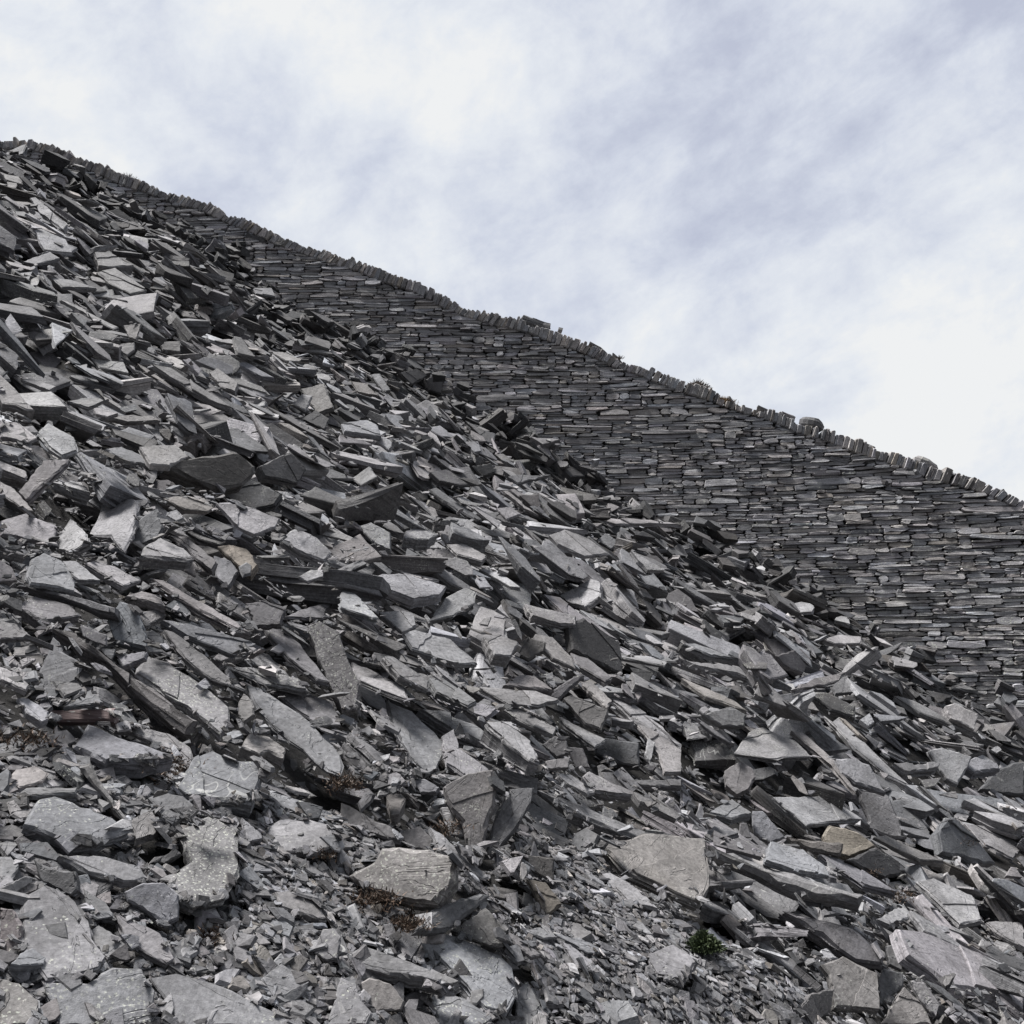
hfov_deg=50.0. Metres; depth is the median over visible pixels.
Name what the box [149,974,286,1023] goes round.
slate block
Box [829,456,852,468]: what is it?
slate slab
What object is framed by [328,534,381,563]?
slate slab
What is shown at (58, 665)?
slate slab
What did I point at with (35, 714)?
slate block
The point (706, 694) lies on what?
slate slab
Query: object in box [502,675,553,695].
slate slab
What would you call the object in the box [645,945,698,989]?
boulder
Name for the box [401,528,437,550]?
slate block
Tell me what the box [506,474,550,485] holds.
slate block
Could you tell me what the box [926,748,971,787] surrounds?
slate block
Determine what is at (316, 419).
slate block
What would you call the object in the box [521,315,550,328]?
slate slab
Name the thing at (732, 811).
slate slab
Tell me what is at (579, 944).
slate shard
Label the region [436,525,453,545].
slate slab
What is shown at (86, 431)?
slate slab
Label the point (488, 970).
slate slab
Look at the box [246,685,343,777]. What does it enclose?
slate slab
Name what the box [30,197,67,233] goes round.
slate slab
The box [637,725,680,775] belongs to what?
slate shard
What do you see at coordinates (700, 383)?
heather tuft
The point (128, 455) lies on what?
slate slab
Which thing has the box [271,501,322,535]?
slate slab
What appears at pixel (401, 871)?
boulder
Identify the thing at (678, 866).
slate slab
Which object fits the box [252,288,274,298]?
slate block
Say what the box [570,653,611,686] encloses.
slate block
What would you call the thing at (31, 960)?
slate slab
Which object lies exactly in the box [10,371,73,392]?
slate slab
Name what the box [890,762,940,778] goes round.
slate block
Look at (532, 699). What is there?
slate slab
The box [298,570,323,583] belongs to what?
boulder
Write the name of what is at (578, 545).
slate slab
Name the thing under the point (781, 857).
slate slab
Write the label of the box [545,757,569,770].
boulder
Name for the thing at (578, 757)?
slate slab
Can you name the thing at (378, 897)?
moss
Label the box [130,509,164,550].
slate block
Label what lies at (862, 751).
slate shard
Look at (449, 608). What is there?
slate slab
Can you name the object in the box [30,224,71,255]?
slate slab
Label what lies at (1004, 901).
slate slab
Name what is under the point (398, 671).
slate slab
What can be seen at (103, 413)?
slate slab
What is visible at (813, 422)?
boulder
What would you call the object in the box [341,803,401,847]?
slate shard
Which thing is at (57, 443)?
slate slab
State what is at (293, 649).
slate slab
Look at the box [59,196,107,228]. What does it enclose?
slate slab
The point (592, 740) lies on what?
slate block
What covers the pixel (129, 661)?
slate block
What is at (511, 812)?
slate slab
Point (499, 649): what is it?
slate block
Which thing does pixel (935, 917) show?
slate slab
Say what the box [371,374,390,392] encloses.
slate slab
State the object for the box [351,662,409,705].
slate slab
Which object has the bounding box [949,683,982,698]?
slate slab
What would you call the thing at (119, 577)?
slate slab
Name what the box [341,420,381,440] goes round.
slate block
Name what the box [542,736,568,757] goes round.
boulder
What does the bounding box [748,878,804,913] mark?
slate slab
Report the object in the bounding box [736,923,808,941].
slate slab
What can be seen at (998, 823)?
slate slab
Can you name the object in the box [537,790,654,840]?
slate slab
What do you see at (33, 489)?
slate shard
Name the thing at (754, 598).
slate scree
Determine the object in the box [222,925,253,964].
slate slab
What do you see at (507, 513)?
slate shard
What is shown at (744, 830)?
slate shard
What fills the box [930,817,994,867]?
slate slab
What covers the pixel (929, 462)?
boulder
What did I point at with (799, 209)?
sky
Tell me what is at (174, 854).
slate block
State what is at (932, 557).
dry stone wall
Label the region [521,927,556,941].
slate slab
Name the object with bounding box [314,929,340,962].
boulder
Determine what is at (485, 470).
slate block
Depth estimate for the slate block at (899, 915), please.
4.87 m
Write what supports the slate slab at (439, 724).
on the slate gravel
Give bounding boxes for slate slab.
[0,279,57,305]
[0,303,46,324]
[0,319,44,377]
[0,375,34,425]
[0,420,36,443]
[0,514,56,545]
[0,621,29,643]
[0,667,28,696]
[0,979,38,1023]
[1,876,32,891]
[8,948,45,973]
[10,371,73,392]
[13,596,78,627]
[18,584,119,621]
[19,392,67,420]
[19,886,105,986]
[24,553,75,594]
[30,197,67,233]
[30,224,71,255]
[31,637,81,703]
[37,423,77,459]
[51,278,96,292]
[51,629,200,748]
[55,410,102,443]
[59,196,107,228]
[62,561,99,584]
[64,690,103,710]
[75,452,149,515]
[83,561,140,590]
[91,359,128,375]
[92,926,128,962]
[94,408,117,419]
[102,293,158,320]
[102,447,157,470]
[104,305,166,345]
[106,416,159,425]
[114,726,192,768]
[134,657,229,741]
[138,445,187,470]
[147,793,192,825]
[159,452,254,497]
[160,620,254,658]
[162,496,213,513]
[162,630,245,694]
[165,393,196,435]
[167,817,239,914]
[170,421,232,457]
[170,535,217,575]
[174,432,211,458]
[211,585,264,647]
[214,562,393,615]
[215,503,279,536]
[218,545,257,580]
[220,479,282,512]
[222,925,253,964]
[224,666,308,696]
[238,694,255,724]
[240,818,262,845]
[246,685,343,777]
[262,629,329,686]
[267,819,332,858]
[270,792,322,818]
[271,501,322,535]
[273,690,340,726]
[274,891,325,922]
[281,982,308,1002]
[300,384,333,414]
[300,487,380,523]
[307,621,361,723]
[327,778,381,812]
[328,451,402,477]
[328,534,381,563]
[332,482,402,521]
[332,614,399,658]
[336,619,406,657]
[338,590,378,622]
[340,733,384,771]
[351,382,377,397]
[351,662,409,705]
[352,948,459,995]
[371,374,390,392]
[373,451,435,494]
[374,554,447,575]
[378,610,415,634]
[379,573,445,608]
[379,656,428,693]
[383,794,405,825]
[383,923,394,946]
[386,701,442,778]
[399,630,476,668]
[401,826,432,849]
[415,779,439,795]
[416,709,506,767]
[428,466,481,487]
[428,588,476,625]
[428,679,476,710]
[430,995,491,1023]
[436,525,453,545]
[438,934,514,1019]
[443,770,496,857]
[447,544,486,567]
[448,522,489,552]
[450,908,506,948]
[469,607,505,654]
[469,652,508,721]
[472,887,516,900]
[478,687,559,708]
[478,721,538,775]
[483,788,533,859]
[497,708,555,737]
[498,536,540,593]
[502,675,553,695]
[506,931,541,959]
[514,982,539,1023]
[520,804,568,843]
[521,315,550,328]
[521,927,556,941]
[524,634,575,670]
[528,855,553,879]
[530,540,587,581]
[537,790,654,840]
[548,530,608,558]
[561,579,603,610]
[561,941,592,970]
[568,747,589,768]
[589,342,606,353]
[600,578,644,625]
[601,833,709,910]
[601,873,659,913]
[626,672,681,713]
[631,792,680,822]
[636,779,680,790]
[640,803,732,852]
[665,620,739,654]
[681,643,735,665]
[681,660,747,683]
[681,678,746,713]
[688,740,735,770]
[701,707,745,729]
[708,845,862,911]
[710,799,751,824]
[717,871,812,938]
[733,728,810,762]
[733,927,804,986]
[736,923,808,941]
[738,645,787,689]
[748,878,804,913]
[749,786,821,840]
[756,405,767,412]
[763,842,828,878]
[771,796,862,827]
[773,650,805,675]
[778,911,882,968]
[782,411,794,418]
[782,776,844,810]
[786,836,842,858]
[789,731,855,794]
[790,672,846,692]
[812,692,854,721]
[818,854,896,899]
[821,825,874,860]
[822,635,860,646]
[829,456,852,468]
[830,676,851,696]
[834,759,885,796]
[845,678,924,740]
[856,789,906,839]
[872,835,943,866]
[879,478,888,485]
[881,987,930,1023]
[889,929,1023,1023]
[907,894,967,943]
[908,980,939,1017]
[914,878,981,928]
[927,789,1004,818]
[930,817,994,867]
[941,674,959,684]
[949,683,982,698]
[963,824,1020,861]
[968,864,1013,922]
[971,811,1023,839]
[973,866,1023,928]
[977,762,1023,797]
[979,956,1023,997]
[985,921,1023,951]
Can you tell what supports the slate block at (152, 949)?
on the slate gravel
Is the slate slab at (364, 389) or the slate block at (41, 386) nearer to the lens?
the slate block at (41, 386)
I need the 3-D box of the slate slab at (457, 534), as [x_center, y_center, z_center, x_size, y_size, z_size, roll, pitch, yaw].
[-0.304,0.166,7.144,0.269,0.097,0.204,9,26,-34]
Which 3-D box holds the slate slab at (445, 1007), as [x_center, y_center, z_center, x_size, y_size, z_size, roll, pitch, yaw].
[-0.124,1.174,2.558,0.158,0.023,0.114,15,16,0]
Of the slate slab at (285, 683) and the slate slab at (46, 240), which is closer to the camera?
the slate slab at (285, 683)
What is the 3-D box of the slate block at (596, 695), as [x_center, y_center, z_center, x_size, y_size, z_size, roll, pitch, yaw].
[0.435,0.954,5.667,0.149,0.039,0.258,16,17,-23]
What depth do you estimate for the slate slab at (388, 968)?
2.53 m
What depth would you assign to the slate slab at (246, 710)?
3.31 m
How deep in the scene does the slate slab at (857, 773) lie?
6.04 m
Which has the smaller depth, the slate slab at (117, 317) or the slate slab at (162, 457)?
the slate slab at (162, 457)
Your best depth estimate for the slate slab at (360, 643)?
4.36 m
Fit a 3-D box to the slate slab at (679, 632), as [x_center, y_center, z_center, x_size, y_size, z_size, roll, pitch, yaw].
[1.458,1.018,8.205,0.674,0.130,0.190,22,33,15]
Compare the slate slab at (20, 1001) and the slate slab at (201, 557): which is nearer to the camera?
the slate slab at (20, 1001)
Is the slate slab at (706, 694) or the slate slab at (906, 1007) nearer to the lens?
the slate slab at (906, 1007)
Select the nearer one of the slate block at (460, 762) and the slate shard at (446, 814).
the slate shard at (446, 814)
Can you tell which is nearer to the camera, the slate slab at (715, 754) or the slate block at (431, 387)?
the slate slab at (715, 754)
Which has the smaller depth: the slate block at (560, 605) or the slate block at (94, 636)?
the slate block at (94, 636)
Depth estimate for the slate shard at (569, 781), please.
4.54 m
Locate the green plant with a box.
[683,928,727,956]
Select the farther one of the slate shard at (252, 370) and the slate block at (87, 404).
the slate shard at (252, 370)
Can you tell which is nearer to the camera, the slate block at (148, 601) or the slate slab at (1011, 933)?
the slate block at (148, 601)
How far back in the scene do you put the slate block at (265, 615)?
4.02 m
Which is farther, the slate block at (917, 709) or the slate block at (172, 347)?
the slate block at (917, 709)
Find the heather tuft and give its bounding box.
[683,378,711,389]
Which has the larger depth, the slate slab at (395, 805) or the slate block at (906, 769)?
the slate block at (906, 769)
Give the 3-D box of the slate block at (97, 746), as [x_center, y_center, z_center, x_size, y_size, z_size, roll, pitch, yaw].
[-1.023,0.622,2.826,0.231,0.059,0.191,26,20,27]
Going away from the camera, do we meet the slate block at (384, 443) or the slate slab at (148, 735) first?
the slate slab at (148, 735)
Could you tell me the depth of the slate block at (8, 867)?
2.27 m
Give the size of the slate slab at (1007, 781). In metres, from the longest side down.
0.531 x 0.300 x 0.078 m
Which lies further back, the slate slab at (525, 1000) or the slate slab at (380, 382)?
the slate slab at (380, 382)
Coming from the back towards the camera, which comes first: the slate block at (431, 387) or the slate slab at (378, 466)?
the slate block at (431, 387)
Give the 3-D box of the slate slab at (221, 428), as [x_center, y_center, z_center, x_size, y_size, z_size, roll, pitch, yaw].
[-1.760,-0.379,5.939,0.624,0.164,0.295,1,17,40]
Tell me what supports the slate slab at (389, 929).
on the slate gravel
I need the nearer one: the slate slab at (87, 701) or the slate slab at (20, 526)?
the slate slab at (87, 701)
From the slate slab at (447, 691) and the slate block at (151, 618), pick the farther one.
the slate slab at (447, 691)
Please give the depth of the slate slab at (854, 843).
5.42 m
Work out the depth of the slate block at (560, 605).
7.46 m
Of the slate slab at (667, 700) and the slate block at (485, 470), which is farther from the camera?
the slate block at (485, 470)
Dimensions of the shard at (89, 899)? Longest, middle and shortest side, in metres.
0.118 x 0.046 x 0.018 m
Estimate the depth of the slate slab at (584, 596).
7.93 m
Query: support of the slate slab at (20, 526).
on the slate gravel
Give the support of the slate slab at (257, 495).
on the slate scree
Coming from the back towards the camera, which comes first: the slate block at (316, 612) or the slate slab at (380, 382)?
the slate slab at (380, 382)
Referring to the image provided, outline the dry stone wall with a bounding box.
[0,137,1023,715]
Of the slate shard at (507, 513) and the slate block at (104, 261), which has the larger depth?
the slate block at (104, 261)
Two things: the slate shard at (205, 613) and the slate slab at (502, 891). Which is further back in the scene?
the slate shard at (205, 613)
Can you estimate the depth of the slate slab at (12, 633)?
3.10 m
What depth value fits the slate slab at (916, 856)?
5.94 m
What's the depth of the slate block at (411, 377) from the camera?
15.47 m
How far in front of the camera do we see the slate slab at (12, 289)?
7.44 m
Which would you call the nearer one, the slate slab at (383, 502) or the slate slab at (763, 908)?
the slate slab at (763, 908)
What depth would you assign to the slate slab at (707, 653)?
7.16 m
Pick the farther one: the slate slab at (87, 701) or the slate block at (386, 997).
the slate slab at (87, 701)
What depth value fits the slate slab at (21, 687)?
2.79 m
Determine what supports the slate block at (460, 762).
on the slate gravel
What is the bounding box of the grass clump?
[713,395,736,403]
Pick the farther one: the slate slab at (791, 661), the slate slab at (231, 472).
the slate slab at (791, 661)
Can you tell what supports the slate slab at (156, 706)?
on the slate gravel
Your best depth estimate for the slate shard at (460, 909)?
2.79 m
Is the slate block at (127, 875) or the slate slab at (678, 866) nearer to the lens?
the slate block at (127, 875)
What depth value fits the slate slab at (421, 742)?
3.91 m
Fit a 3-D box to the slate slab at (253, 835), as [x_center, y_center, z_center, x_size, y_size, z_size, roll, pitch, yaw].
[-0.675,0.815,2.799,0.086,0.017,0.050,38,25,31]
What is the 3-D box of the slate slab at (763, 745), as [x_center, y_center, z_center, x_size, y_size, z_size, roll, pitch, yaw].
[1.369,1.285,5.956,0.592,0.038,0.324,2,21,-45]
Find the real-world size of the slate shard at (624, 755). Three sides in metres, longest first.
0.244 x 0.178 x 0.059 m
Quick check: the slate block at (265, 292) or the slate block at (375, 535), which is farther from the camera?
the slate block at (265, 292)
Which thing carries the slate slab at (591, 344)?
on the dry stone wall
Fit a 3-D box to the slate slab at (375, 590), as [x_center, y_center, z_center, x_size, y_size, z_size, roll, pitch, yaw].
[-0.902,0.334,4.722,0.751,0.142,0.511,6,-13,2]
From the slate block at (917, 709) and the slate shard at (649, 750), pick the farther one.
the slate block at (917, 709)
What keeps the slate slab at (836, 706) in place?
on the slate scree
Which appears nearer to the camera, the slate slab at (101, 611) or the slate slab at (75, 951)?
the slate slab at (75, 951)
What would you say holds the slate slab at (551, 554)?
on the slate slab at (584, 596)
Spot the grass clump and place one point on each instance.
(724, 398)
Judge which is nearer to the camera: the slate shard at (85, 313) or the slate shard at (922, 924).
the slate shard at (922, 924)
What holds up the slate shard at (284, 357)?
on the slate scree
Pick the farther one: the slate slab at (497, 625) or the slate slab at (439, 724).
the slate slab at (497, 625)
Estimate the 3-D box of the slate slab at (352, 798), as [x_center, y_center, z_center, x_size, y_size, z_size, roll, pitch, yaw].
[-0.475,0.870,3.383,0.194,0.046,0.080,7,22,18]
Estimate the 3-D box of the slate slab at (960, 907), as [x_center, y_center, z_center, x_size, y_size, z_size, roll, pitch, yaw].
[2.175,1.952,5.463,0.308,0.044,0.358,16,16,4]
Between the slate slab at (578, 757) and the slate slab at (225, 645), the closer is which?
the slate slab at (225, 645)
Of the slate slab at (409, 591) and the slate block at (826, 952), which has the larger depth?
the slate slab at (409, 591)
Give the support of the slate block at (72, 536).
on the slate gravel
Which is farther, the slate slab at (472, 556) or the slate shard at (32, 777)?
the slate slab at (472, 556)
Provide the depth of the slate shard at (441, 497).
8.68 m
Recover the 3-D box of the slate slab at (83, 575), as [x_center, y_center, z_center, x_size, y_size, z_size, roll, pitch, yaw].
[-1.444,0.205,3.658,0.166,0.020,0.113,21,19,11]
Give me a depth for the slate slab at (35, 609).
3.43 m
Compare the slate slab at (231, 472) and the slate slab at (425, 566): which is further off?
the slate slab at (425, 566)
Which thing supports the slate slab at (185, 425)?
on the slate slab at (192, 447)
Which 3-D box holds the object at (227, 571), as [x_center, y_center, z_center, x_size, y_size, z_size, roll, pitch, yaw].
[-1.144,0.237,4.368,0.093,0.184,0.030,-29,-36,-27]
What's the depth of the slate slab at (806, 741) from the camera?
6.19 m
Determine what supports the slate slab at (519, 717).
on the slate gravel
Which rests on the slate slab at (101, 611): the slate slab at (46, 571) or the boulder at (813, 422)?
the slate slab at (46, 571)
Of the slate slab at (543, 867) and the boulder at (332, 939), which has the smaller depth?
the boulder at (332, 939)
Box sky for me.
[0,0,1023,500]
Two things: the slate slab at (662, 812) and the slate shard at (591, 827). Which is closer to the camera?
the slate shard at (591, 827)
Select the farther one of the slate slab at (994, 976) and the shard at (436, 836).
the slate slab at (994, 976)
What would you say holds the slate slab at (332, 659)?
on the slate gravel
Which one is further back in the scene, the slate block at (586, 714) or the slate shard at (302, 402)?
the slate shard at (302, 402)
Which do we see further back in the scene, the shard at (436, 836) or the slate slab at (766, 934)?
the slate slab at (766, 934)
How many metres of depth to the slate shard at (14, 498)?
4.16 m
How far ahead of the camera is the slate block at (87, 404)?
5.78 m
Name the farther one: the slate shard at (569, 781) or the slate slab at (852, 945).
the slate shard at (569, 781)
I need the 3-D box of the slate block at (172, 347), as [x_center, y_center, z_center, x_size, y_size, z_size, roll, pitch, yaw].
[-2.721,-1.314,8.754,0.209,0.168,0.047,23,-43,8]
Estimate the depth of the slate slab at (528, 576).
6.86 m
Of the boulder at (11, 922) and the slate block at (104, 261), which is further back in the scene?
the slate block at (104, 261)
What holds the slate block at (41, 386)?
on the slate scree
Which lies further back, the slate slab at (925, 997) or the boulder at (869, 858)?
the boulder at (869, 858)
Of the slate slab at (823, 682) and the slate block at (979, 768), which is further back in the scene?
the slate block at (979, 768)
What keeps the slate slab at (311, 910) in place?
on the slate gravel
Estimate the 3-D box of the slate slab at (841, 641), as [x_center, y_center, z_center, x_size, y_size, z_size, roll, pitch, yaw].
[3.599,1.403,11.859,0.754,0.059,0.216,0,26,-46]
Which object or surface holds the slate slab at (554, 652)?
on the slate scree
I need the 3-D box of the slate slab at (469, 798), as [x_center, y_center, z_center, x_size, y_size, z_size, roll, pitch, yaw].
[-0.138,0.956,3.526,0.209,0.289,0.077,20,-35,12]
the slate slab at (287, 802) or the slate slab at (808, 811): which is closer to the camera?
the slate slab at (287, 802)
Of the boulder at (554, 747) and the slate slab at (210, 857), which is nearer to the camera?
the slate slab at (210, 857)
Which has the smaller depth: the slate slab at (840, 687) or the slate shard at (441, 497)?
the slate shard at (441, 497)
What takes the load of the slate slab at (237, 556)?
on the slate gravel
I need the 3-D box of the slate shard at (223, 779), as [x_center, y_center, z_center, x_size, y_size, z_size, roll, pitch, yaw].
[-0.773,0.730,2.933,0.238,0.059,0.283,31,24,31]
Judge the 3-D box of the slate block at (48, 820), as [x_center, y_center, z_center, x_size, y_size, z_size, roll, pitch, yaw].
[-0.996,0.710,2.484,0.234,0.044,0.166,10,20,-43]
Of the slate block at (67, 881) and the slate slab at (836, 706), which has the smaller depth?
the slate block at (67, 881)
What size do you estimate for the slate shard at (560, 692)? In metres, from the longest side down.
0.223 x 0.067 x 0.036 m
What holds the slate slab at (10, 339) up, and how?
on the slate scree
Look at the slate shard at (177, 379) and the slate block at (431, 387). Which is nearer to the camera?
the slate shard at (177, 379)
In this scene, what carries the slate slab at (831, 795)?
on the slate slab at (808, 811)
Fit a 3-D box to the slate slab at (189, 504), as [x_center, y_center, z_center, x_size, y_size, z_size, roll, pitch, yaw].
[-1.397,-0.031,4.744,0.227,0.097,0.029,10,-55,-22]
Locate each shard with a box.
[0,482,32,513]
[11,766,48,788]
[19,459,70,504]
[60,300,118,329]
[83,889,115,925]
[148,365,232,412]
[149,579,250,639]
[178,751,261,817]
[209,368,238,395]
[240,362,274,381]
[270,352,308,363]
[293,394,311,412]
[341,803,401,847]
[411,894,488,936]
[427,828,488,879]
[428,488,481,522]
[439,807,463,837]
[496,507,520,520]
[501,491,538,516]
[551,673,583,699]
[553,773,594,796]
[554,933,611,956]
[572,825,593,836]
[580,772,634,802]
[594,518,682,529]
[594,738,639,770]
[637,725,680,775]
[644,738,654,764]
[738,823,750,837]
[752,811,784,843]
[824,716,908,789]
[907,910,961,946]
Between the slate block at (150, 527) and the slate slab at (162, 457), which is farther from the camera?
the slate slab at (162, 457)
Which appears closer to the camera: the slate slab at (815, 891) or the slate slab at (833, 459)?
the slate slab at (815, 891)
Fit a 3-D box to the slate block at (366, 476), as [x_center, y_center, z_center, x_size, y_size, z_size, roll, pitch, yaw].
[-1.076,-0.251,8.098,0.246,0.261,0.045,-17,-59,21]
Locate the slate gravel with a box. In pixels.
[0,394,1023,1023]
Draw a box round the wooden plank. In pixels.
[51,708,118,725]
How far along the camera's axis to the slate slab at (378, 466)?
8.33 m
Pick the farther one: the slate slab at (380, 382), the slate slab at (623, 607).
the slate slab at (380, 382)
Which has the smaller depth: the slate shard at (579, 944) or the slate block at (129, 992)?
the slate block at (129, 992)
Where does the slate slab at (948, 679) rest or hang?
on the dry stone wall
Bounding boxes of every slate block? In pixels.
[0,857,18,882]
[16,698,48,728]
[21,378,56,392]
[21,787,77,799]
[21,797,131,855]
[22,251,59,265]
[34,860,80,896]
[44,968,154,1023]
[56,855,146,887]
[58,519,90,557]
[67,398,108,410]
[72,725,174,778]
[79,763,124,819]
[81,625,106,645]
[89,499,140,553]
[93,252,133,274]
[96,268,146,295]
[107,602,152,655]
[114,912,173,967]
[117,652,147,669]
[120,342,134,355]
[124,324,141,340]
[124,591,165,613]
[124,883,178,928]
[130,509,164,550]
[132,810,158,846]
[139,538,193,569]
[140,610,165,628]
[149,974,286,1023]
[158,848,181,865]
[159,341,180,353]
[245,233,267,244]
[245,600,285,630]
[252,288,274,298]
[255,453,305,486]
[279,529,331,565]
[283,604,331,621]
[303,410,329,430]
[330,978,372,1023]
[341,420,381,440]
[353,467,376,486]
[359,978,404,1012]
[361,523,390,553]
[376,437,393,451]
[397,369,426,386]
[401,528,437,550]
[423,375,443,396]
[440,729,487,776]
[470,463,494,478]
[481,633,518,667]
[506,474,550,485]
[513,637,545,661]
[523,604,575,628]
[541,594,618,642]
[558,717,605,748]
[562,696,608,732]
[564,618,621,674]
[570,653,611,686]
[578,681,611,709]
[597,533,614,549]
[609,699,681,748]
[797,989,833,1021]
[818,957,878,1014]
[819,948,836,961]
[876,904,908,929]
[884,945,902,971]
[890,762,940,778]
[893,696,1001,746]
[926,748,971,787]
[941,704,977,731]
[964,757,999,778]
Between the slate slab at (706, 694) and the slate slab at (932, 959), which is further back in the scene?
the slate slab at (706, 694)
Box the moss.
[0,720,984,946]
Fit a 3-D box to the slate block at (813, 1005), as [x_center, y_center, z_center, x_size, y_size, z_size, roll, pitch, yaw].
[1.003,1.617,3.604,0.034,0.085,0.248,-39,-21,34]
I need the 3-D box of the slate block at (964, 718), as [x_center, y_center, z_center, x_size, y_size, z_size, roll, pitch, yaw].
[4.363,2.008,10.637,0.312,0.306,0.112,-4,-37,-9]
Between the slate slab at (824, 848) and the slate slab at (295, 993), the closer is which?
the slate slab at (295, 993)
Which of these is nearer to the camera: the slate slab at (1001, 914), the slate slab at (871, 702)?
the slate slab at (1001, 914)
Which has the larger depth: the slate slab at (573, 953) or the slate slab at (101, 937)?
the slate slab at (573, 953)
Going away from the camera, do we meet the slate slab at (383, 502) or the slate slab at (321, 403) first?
the slate slab at (383, 502)
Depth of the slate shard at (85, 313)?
7.73 m
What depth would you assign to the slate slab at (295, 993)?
2.30 m
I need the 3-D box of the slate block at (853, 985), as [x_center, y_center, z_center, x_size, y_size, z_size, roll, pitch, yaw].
[1.196,1.683,3.887,0.230,0.238,0.052,-30,-32,-35]
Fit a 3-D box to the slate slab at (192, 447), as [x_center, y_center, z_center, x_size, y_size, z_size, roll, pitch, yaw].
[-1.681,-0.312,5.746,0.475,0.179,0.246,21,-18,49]
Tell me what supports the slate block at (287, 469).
on the slate scree
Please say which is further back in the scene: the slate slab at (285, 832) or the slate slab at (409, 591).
the slate slab at (409, 591)
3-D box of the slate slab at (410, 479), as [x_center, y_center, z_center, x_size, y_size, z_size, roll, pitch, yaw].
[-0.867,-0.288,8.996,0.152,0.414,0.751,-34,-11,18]
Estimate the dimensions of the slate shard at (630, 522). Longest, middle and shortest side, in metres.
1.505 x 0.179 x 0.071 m
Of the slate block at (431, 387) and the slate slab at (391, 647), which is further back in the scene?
the slate block at (431, 387)
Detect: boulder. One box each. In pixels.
[0,908,23,951]
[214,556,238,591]
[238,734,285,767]
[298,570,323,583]
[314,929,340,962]
[349,847,459,911]
[526,879,561,914]
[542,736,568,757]
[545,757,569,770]
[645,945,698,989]
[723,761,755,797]
[799,417,823,431]
[843,848,900,880]
[858,713,873,728]
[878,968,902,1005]
[913,455,937,468]
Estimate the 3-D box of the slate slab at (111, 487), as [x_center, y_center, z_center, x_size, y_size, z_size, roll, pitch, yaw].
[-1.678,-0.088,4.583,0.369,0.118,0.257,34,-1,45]
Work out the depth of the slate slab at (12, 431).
4.65 m
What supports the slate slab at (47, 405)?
on the slate slab at (86, 431)
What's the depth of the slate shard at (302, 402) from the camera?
9.39 m
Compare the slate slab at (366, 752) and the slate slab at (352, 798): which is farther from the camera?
the slate slab at (366, 752)
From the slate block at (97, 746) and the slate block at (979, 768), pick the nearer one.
the slate block at (97, 746)
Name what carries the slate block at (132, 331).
on the slate block at (127, 349)
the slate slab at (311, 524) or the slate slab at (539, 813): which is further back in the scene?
the slate slab at (311, 524)
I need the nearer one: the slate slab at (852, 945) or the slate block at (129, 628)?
the slate block at (129, 628)
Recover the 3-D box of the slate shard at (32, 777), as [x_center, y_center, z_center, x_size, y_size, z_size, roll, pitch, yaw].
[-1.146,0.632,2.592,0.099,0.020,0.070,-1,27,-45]
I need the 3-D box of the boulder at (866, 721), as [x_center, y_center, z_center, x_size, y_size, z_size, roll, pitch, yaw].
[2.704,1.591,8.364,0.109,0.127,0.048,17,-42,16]
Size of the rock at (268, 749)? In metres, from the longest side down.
0.141 x 0.131 x 0.045 m
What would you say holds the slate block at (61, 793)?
on the slate gravel
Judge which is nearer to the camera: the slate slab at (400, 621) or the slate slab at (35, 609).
the slate slab at (35, 609)
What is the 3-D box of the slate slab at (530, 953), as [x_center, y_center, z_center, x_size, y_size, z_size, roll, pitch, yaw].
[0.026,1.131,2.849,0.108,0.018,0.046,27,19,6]
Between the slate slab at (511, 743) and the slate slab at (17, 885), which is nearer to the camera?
the slate slab at (17, 885)
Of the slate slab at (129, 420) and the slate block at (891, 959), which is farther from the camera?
the slate slab at (129, 420)
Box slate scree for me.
[0,144,1023,1023]

